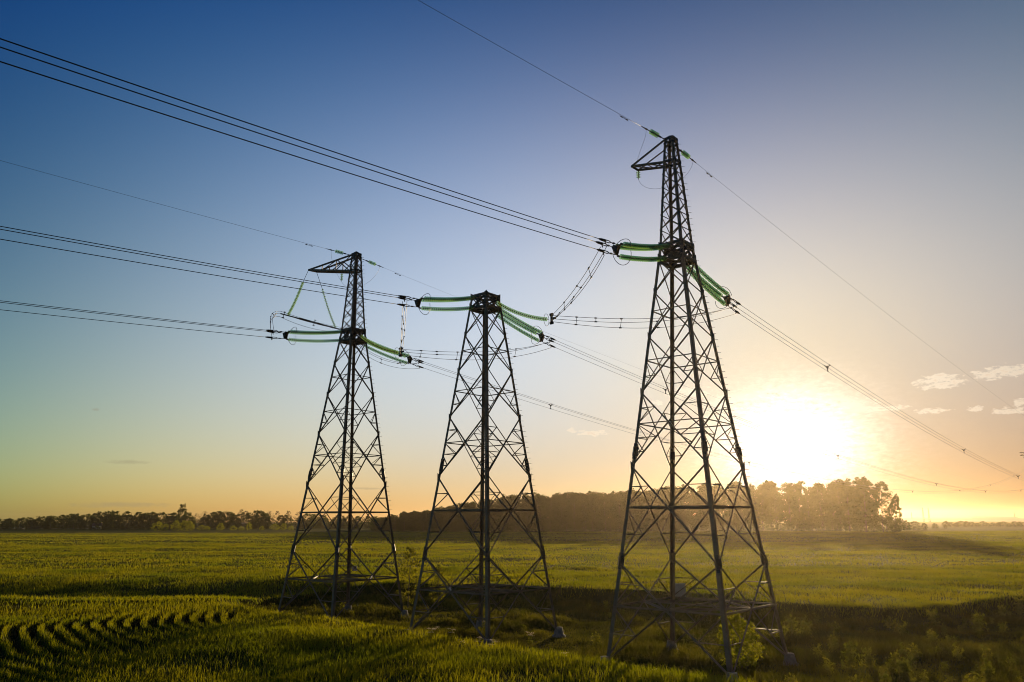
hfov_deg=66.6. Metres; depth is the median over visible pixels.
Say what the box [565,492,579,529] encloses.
tree
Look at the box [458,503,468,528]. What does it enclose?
tree
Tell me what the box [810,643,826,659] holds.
weed
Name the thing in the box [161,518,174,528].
tree
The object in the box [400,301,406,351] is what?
jumper
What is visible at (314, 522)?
tree
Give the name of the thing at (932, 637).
weed
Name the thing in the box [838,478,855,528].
tree
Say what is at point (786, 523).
tree
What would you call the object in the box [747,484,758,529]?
tree
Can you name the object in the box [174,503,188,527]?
tree
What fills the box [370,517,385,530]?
tree
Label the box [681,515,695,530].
tree
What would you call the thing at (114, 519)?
tree
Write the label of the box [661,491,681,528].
tree
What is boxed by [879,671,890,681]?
weed
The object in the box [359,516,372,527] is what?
tree
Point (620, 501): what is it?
tree
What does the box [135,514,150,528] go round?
tree
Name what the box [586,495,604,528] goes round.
tree
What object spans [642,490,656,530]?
tree
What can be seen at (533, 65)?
earth wire
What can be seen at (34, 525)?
tree
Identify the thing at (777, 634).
weed
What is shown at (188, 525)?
shrub
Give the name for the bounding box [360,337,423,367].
tension insulator set
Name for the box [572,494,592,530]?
tree
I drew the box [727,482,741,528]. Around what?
tree
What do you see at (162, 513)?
tree
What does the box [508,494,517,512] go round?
tree
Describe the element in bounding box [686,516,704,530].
tree
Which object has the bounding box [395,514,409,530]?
tree
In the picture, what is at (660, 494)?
tree
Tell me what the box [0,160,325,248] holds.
earth wire
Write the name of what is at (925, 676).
weed
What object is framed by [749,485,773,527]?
tree
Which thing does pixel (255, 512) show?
tree
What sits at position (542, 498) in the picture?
tree
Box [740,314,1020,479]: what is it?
conductor
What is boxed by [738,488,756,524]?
tree
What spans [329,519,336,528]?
tree
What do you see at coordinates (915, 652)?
weed
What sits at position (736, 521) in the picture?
tree
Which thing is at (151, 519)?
tree
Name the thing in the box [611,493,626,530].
tree
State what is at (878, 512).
tree
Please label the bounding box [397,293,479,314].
tension insulator set
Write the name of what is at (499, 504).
tree
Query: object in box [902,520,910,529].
tree
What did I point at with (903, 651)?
weed
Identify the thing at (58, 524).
tree
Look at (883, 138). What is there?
sky
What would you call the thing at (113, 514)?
tree
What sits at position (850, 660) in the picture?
weed
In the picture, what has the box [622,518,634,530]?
tree
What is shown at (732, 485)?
tree
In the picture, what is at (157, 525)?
shrub
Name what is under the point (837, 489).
tree
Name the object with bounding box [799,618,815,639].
weed
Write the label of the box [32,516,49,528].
tree
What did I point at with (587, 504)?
tree
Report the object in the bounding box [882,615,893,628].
weed
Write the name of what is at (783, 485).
tree
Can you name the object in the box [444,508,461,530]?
tree
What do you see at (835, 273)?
earth wire
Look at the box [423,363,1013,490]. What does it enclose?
conductor
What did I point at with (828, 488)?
tree
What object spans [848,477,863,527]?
tree
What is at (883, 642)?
rough grass
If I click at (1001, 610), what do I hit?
weed
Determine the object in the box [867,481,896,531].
tree
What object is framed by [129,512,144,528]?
tree
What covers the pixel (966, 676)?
weed
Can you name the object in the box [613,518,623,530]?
tree
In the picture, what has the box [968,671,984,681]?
weed
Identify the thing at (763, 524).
tree
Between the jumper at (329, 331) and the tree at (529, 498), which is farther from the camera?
the tree at (529, 498)
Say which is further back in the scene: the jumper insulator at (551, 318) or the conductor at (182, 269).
the jumper insulator at (551, 318)
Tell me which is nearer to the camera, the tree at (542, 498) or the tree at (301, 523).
the tree at (542, 498)
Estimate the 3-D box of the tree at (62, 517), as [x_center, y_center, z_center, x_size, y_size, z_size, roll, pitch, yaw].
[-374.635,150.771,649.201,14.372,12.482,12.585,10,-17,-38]
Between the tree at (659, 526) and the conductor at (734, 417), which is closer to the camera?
the conductor at (734, 417)
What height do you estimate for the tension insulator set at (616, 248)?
2.470 m
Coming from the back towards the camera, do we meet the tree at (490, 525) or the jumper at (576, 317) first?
the tree at (490, 525)
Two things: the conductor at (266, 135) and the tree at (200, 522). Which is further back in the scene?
the tree at (200, 522)
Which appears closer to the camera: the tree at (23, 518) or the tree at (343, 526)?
the tree at (343, 526)
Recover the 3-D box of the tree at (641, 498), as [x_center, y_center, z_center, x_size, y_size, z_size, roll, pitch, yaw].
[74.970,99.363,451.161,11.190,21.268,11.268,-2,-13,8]
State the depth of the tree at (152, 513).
644.18 m
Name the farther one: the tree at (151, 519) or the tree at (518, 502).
the tree at (151, 519)
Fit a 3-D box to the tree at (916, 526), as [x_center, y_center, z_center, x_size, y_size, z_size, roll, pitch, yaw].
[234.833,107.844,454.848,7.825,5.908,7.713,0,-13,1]
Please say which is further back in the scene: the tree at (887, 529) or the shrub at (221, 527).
the shrub at (221, 527)
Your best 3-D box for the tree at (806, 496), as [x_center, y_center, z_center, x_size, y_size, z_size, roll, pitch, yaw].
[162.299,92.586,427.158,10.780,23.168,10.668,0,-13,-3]
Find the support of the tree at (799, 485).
on the ground at (371, 589)
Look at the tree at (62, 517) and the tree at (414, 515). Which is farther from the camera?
the tree at (62, 517)
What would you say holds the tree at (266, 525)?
on the ground at (371, 589)
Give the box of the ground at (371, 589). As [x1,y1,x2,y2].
[0,521,1023,681]
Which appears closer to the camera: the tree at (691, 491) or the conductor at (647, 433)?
the conductor at (647, 433)
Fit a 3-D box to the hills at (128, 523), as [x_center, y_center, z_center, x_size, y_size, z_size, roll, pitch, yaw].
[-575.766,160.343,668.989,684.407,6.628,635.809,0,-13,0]
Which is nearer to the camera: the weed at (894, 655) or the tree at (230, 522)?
the weed at (894, 655)
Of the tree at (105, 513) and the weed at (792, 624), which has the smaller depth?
the weed at (792, 624)
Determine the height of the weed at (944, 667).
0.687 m
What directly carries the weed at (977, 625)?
on the ground at (371, 589)
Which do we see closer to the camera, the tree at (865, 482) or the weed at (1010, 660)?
the weed at (1010, 660)
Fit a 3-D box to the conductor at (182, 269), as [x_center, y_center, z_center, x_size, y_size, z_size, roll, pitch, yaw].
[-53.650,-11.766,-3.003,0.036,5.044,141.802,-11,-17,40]
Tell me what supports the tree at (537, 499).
on the ground at (371, 589)
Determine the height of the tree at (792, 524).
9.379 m
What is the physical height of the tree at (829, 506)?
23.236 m
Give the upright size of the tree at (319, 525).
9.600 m
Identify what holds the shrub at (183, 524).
on the ground at (371, 589)
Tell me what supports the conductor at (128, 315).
attached to the tension insulator set at (285, 334)
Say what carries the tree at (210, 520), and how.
on the ground at (371, 589)
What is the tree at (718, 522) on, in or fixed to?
on the ground at (371, 589)
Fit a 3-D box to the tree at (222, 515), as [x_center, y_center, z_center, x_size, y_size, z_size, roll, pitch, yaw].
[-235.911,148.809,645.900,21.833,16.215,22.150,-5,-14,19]
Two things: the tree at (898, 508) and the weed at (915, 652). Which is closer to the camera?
the weed at (915, 652)
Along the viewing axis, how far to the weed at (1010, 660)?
39.88 m
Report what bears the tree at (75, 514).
on the ground at (371, 589)
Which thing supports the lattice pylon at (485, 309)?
on the ground at (371, 589)
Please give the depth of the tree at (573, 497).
447.43 m
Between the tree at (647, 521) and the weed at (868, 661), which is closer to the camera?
the weed at (868, 661)
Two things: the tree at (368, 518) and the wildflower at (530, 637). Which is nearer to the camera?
the wildflower at (530, 637)
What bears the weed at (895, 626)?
on the ground at (371, 589)
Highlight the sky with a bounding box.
[0,0,1023,523]
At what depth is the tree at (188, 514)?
650.26 m
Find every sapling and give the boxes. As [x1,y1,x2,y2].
[397,547,420,607]
[429,564,445,606]
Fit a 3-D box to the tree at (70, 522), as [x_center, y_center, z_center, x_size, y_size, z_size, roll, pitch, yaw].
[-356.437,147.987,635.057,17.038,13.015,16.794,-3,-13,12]
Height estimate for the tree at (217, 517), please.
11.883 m
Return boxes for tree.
[0,519,11,529]
[5,521,14,529]
[13,517,29,528]
[14,519,26,529]
[24,517,36,528]
[26,518,43,528]
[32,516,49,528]
[43,518,56,528]
[53,515,67,528]
[55,518,71,528]
[63,515,85,528]
[67,513,80,528]
[72,513,96,528]
[82,515,99,528]
[87,511,112,528]
[105,510,122,528]
[105,516,126,528]
[113,515,133,528]
[117,511,133,528]
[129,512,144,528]
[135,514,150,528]
[143,511,159,528]
[146,514,159,528]
[148,512,168,528]
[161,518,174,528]
[163,512,181,528]
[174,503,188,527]
[180,512,199,524]
[187,518,196,528]
[194,517,210,528]
[197,514,213,528]
[204,512,217,528]
[207,515,224,528]
[212,511,225,528]
[214,511,236,528]
[222,513,236,528]
[226,514,241,528]
[233,512,253,528]
[245,510,270,527]
[248,511,268,528]
[256,514,272,528]
[257,513,273,528]
[274,515,288,528]
[277,514,292,527]
[284,511,291,526]
[292,517,307,528]
[296,513,319,528]
[304,516,318,528]
[317,517,331,528]
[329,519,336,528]
[341,518,347,528]
[347,519,359,527]
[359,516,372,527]
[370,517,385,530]
[386,515,403,530]
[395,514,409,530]
[402,512,413,530]
[405,511,422,529]
[414,513,429,530]
[425,511,437,530]
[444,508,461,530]
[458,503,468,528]
[458,504,477,528]
[466,501,478,530]
[467,514,479,530]
[479,515,498,531]
[489,504,500,530]
[492,517,505,531]
[494,500,505,530]
[500,501,515,530]
[501,494,508,512]
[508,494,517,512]
[508,495,524,529]
[519,492,529,530]
[519,500,537,527]
[522,495,536,530]
[528,515,541,530]
[530,496,547,528]
[533,495,549,528]
[539,495,550,528]
[540,498,561,530]
[548,493,564,530]
[552,495,571,530]
[555,493,571,527]
[562,492,585,530]
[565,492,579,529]
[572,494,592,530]
[573,493,592,527]
[583,494,594,530]
[586,491,610,530]
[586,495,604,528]
[591,493,606,530]
[597,497,615,530]
[603,493,617,530]
[608,491,630,528]
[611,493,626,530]
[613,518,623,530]
[619,488,640,527]
[621,490,643,529]
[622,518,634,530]
[623,495,635,528]
[633,495,650,530]
[639,517,649,530]
[641,515,664,530]
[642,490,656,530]
[646,492,666,530]
[650,497,666,529]
[652,487,668,525]
[653,521,666,530]
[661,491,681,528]
[662,486,685,530]
[663,521,669,529]
[664,498,684,530]
[675,487,693,529]
[675,521,687,530]
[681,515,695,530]
[682,487,694,516]
[686,491,708,525]
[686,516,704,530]
[692,513,710,530]
[694,484,709,527]
[704,515,719,529]
[705,486,719,518]
[713,483,726,516]
[715,490,731,529]
[715,517,725,529]
[718,513,735,529]
[724,481,744,518]
[726,513,744,529]
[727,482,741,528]
[727,490,743,529]
[731,486,751,521]
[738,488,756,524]
[740,518,753,529]
[743,514,763,529]
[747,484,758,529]
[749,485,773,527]
[753,483,772,529]
[757,483,782,524]
[757,517,770,529]
[765,519,778,530]
[766,490,784,529]
[768,481,782,510]
[775,482,799,520]
[775,520,784,530]
[780,489,800,529]
[781,521,792,530]
[785,483,801,517]
[789,515,805,530]
[792,481,809,523]
[792,488,807,529]
[797,489,816,528]
[806,487,821,530]
[807,482,828,527]
[807,493,821,528]
[811,484,829,530]
[818,483,841,518]
[820,479,846,523]
[825,483,850,525]
[825,489,841,526]
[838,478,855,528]
[847,489,877,527]
[848,476,879,531]
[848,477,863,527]
[855,516,874,531]
[857,482,880,525]
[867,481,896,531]
[867,520,882,531]
[876,515,896,531]
[887,493,902,531]
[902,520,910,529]
[908,521,920,529]
[955,521,966,526]
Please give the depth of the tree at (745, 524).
439.45 m
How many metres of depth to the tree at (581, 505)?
459.59 m
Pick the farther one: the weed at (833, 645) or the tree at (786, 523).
the tree at (786, 523)
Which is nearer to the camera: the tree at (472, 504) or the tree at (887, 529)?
the tree at (887, 529)
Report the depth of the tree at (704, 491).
450.01 m
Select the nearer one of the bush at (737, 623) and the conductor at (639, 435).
the bush at (737, 623)
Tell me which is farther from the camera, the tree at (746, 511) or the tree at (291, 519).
the tree at (291, 519)
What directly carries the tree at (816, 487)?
on the ground at (371, 589)
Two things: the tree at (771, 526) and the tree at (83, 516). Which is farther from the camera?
the tree at (83, 516)
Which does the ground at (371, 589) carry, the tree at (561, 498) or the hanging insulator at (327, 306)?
the tree at (561, 498)
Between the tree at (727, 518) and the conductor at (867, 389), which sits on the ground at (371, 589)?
the tree at (727, 518)
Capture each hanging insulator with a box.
[288,272,307,313]
[317,274,335,327]
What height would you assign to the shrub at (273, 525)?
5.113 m
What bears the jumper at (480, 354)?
hanging from the jumper insulator at (400, 353)
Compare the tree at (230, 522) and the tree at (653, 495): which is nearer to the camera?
the tree at (653, 495)
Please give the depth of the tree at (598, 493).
457.15 m
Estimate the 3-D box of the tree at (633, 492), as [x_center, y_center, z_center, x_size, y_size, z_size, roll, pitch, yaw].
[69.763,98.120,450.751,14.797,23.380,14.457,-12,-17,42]
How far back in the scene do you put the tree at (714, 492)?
451.23 m
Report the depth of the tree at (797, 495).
433.16 m
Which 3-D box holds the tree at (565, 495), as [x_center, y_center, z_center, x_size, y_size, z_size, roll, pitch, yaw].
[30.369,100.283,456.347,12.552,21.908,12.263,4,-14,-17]
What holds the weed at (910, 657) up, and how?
on the ground at (371, 589)
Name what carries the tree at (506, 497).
on the ground at (371, 589)
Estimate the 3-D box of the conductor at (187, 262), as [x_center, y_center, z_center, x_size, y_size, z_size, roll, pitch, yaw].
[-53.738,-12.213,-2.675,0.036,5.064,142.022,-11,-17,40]
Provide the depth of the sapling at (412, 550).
67.61 m
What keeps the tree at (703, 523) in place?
on the ground at (371, 589)
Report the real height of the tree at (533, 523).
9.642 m
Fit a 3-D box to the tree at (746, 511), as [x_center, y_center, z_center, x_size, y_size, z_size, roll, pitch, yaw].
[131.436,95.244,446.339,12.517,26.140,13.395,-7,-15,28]
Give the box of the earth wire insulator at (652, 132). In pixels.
[642,126,667,140]
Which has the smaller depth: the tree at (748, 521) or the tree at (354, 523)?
the tree at (748, 521)
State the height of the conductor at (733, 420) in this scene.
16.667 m
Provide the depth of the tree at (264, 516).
625.07 m
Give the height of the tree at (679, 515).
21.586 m
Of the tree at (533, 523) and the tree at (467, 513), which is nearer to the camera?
the tree at (533, 523)
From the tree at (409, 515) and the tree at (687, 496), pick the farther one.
the tree at (409, 515)
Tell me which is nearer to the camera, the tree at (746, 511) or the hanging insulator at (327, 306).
the hanging insulator at (327, 306)
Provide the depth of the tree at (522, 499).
463.12 m
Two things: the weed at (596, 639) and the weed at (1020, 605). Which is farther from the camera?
the weed at (1020, 605)
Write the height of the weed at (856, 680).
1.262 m
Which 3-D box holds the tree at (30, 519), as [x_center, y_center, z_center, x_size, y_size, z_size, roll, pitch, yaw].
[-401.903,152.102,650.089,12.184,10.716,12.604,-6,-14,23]
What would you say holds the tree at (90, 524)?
on the ground at (371, 589)
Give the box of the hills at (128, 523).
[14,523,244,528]
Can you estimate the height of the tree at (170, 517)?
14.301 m
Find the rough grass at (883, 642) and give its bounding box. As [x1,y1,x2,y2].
[223,585,1023,681]
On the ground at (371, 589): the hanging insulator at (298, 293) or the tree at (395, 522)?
the tree at (395, 522)
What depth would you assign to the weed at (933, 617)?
54.02 m
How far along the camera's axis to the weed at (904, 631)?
49.74 m
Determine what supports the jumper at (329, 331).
hanging from the jumper bar
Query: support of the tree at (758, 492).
on the ground at (371, 589)
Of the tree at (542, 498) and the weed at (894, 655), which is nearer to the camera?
the weed at (894, 655)
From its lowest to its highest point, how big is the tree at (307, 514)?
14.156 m
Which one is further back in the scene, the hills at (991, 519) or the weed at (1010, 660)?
the hills at (991, 519)
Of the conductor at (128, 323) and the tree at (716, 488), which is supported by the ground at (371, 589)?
the tree at (716, 488)
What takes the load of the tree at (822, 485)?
on the ground at (371, 589)
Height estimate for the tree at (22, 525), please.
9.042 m
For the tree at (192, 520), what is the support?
on the ground at (371, 589)
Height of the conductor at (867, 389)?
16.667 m
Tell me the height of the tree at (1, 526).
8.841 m
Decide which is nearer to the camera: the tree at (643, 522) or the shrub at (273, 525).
the tree at (643, 522)
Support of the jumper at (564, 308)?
hanging from the jumper insulator at (551, 318)
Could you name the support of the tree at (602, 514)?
on the ground at (371, 589)
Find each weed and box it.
[591,631,601,644]
[774,621,789,641]
[783,614,800,637]
[784,672,796,681]
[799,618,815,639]
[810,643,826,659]
[819,656,833,674]
[827,639,836,651]
[828,631,842,647]
[833,639,862,669]
[848,674,862,681]
[859,645,880,668]
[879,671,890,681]
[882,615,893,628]
[884,657,898,673]
[888,649,907,671]
[889,619,900,632]
[895,620,910,637]
[895,657,923,681]
[897,642,907,656]
[906,652,915,668]
[907,643,922,662]
[919,669,933,681]
[922,607,942,628]
[924,629,939,644]
[939,661,948,671]
[944,675,956,681]
[949,642,965,660]
[963,673,979,681]
[964,611,988,633]
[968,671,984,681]
[975,658,995,680]
[982,646,995,661]
[995,605,1008,615]
[996,621,1006,632]
[1005,654,1020,666]
[1012,596,1023,613]
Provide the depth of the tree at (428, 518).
469.94 m
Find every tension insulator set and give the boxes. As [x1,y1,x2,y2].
[266,327,346,344]
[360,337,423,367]
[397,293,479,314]
[491,310,555,347]
[596,238,673,264]
[686,265,740,313]
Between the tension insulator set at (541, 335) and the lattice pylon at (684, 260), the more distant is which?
the tension insulator set at (541, 335)
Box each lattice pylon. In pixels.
[278,251,409,618]
[407,290,565,643]
[600,135,798,681]
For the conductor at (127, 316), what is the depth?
52.19 m
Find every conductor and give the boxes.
[0,38,598,238]
[0,46,595,241]
[0,61,596,249]
[0,226,397,295]
[0,229,397,297]
[0,239,394,303]
[0,300,262,329]
[0,302,266,331]
[0,309,262,336]
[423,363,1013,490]
[425,362,1016,490]
[425,368,1008,492]
[556,340,1023,490]
[557,343,981,490]
[557,348,1012,492]
[738,308,1023,478]
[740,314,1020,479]
[741,305,1012,472]
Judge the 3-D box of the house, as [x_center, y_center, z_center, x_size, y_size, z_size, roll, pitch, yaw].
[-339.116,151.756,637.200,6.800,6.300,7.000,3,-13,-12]
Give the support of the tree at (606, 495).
on the ground at (371, 589)
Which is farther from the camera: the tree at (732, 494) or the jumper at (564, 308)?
the tree at (732, 494)
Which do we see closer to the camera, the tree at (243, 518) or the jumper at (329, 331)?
the jumper at (329, 331)
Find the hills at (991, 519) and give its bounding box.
[883,516,1023,521]
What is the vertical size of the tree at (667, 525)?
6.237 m
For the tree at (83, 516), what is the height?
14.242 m
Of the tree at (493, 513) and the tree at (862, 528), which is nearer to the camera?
the tree at (862, 528)
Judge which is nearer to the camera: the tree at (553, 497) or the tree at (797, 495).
the tree at (797, 495)
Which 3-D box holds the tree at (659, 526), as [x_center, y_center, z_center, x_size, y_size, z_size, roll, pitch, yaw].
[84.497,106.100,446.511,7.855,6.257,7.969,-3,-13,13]
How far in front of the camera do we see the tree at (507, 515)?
450.94 m
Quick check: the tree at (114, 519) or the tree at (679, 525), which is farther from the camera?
the tree at (114, 519)
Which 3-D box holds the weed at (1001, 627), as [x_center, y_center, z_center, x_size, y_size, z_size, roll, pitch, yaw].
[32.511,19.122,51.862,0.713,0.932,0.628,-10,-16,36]
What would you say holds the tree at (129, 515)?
on the ground at (371, 589)
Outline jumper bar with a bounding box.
[282,312,339,329]
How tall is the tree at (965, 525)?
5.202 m
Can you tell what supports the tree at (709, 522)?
on the ground at (371, 589)
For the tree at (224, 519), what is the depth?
641.29 m
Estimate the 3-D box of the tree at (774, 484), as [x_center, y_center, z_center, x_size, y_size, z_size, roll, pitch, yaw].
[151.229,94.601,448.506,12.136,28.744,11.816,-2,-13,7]
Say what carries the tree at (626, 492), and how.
on the ground at (371, 589)
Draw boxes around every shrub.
[150,521,163,530]
[170,520,180,530]
[175,520,193,530]
[185,521,193,530]
[216,523,224,529]
[270,524,279,529]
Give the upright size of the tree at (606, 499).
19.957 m
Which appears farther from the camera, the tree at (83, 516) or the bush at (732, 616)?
the tree at (83, 516)
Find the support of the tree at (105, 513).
on the ground at (371, 589)
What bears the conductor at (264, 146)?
attached to the tension insulator set at (616, 248)
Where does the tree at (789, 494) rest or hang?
on the ground at (371, 589)
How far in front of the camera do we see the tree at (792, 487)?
441.62 m
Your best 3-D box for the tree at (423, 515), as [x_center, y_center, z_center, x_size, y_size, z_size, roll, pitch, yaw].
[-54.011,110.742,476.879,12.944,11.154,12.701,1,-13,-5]
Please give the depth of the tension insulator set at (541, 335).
60.39 m
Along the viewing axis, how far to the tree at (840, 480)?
422.87 m
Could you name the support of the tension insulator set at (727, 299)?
attached to the lattice pylon at (684, 260)
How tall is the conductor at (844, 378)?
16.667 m
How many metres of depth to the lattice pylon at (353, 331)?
64.06 m
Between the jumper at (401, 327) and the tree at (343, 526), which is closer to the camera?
the jumper at (401, 327)
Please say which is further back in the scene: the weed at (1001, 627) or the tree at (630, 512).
the tree at (630, 512)
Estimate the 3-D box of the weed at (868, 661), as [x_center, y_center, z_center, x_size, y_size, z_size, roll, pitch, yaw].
[18.624,16.554,40.679,1.046,1.366,0.920,-3,-13,14]
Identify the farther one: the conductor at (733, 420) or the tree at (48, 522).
the tree at (48, 522)
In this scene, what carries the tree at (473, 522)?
on the ground at (371, 589)
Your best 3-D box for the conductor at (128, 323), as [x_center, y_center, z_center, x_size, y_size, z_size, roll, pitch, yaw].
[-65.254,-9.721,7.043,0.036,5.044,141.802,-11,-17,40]
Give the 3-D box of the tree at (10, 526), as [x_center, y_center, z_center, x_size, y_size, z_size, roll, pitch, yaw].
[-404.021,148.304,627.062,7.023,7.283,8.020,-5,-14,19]
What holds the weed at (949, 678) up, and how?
on the ground at (371, 589)
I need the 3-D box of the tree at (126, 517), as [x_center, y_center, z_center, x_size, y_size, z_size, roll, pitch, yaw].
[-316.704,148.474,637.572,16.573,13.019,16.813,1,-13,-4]
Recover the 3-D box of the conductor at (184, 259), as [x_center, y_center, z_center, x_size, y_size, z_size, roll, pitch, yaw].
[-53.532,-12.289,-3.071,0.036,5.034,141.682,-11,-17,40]
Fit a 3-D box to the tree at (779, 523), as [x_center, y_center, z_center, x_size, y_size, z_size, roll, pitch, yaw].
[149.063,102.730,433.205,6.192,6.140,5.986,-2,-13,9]
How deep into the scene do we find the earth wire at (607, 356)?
90.51 m
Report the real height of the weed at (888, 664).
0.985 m
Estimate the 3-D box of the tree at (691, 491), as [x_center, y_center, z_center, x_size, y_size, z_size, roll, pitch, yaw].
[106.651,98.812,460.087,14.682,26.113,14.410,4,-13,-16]
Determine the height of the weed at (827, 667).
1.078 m
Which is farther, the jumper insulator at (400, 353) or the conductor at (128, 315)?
the jumper insulator at (400, 353)
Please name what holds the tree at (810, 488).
on the ground at (371, 589)
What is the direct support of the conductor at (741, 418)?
attached to the tension insulator set at (541, 335)
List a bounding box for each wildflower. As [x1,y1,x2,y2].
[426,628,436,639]
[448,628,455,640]
[526,631,534,644]
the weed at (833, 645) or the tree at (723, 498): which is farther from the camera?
the tree at (723, 498)
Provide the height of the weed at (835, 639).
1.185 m
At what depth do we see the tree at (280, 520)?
644.35 m
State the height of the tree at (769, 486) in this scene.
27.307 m
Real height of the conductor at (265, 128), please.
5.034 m
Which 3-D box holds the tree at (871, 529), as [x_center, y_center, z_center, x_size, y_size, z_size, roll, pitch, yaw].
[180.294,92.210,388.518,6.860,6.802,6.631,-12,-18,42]
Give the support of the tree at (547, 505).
on the ground at (371, 589)
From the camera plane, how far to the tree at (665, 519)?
452.97 m
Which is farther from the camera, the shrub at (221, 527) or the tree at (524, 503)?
the shrub at (221, 527)
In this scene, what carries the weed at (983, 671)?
on the ground at (371, 589)
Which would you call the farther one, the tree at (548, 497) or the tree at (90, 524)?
the tree at (90, 524)
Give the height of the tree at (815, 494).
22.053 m
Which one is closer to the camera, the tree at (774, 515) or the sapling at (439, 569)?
the sapling at (439, 569)
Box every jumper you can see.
[270,311,418,368]
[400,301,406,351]
[401,341,551,359]
[552,246,606,320]
[553,306,736,327]
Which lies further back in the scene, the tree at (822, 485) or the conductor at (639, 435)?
the tree at (822, 485)
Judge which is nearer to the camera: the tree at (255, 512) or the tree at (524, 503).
the tree at (524, 503)
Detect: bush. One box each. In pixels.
[716,613,766,667]
[717,610,743,645]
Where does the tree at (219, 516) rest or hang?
on the ground at (371, 589)
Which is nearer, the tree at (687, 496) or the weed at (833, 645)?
the weed at (833, 645)
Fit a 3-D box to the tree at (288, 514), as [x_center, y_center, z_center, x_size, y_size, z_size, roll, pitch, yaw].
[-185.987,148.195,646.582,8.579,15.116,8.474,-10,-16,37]
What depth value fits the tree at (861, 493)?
397.43 m
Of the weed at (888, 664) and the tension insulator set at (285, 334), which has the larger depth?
the tension insulator set at (285, 334)
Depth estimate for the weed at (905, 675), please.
36.47 m
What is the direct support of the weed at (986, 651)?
on the ground at (371, 589)
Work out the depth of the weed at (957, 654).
42.20 m
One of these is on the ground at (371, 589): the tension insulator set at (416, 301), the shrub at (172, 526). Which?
the shrub at (172, 526)
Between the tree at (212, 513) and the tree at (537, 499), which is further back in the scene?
the tree at (212, 513)
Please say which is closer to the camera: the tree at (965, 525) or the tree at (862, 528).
the tree at (862, 528)
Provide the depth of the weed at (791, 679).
34.91 m
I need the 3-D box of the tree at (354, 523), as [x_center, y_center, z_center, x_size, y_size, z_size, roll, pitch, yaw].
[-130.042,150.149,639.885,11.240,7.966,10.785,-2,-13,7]
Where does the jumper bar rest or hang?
hanging from the hanging insulator at (327, 306)
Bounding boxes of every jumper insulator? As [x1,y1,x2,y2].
[358,334,403,356]
[494,301,555,324]
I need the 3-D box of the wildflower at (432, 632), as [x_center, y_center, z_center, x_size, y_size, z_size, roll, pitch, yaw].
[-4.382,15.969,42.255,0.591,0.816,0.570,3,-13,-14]
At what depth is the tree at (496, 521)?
450.91 m
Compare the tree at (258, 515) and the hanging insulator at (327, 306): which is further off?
the tree at (258, 515)
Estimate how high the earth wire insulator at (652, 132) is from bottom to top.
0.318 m
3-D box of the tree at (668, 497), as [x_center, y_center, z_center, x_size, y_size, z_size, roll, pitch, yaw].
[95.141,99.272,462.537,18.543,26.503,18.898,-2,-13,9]
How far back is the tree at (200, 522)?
628.10 m
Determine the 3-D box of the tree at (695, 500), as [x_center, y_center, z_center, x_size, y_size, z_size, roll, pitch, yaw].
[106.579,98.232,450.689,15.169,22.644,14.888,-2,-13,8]
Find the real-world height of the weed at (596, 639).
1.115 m
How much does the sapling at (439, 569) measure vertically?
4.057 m
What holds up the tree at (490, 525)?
on the ground at (371, 589)
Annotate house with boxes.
[91,523,102,528]
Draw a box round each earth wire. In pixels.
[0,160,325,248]
[385,268,973,479]
[418,0,641,126]
[700,166,1019,412]
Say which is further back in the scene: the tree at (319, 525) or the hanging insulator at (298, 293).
the tree at (319, 525)

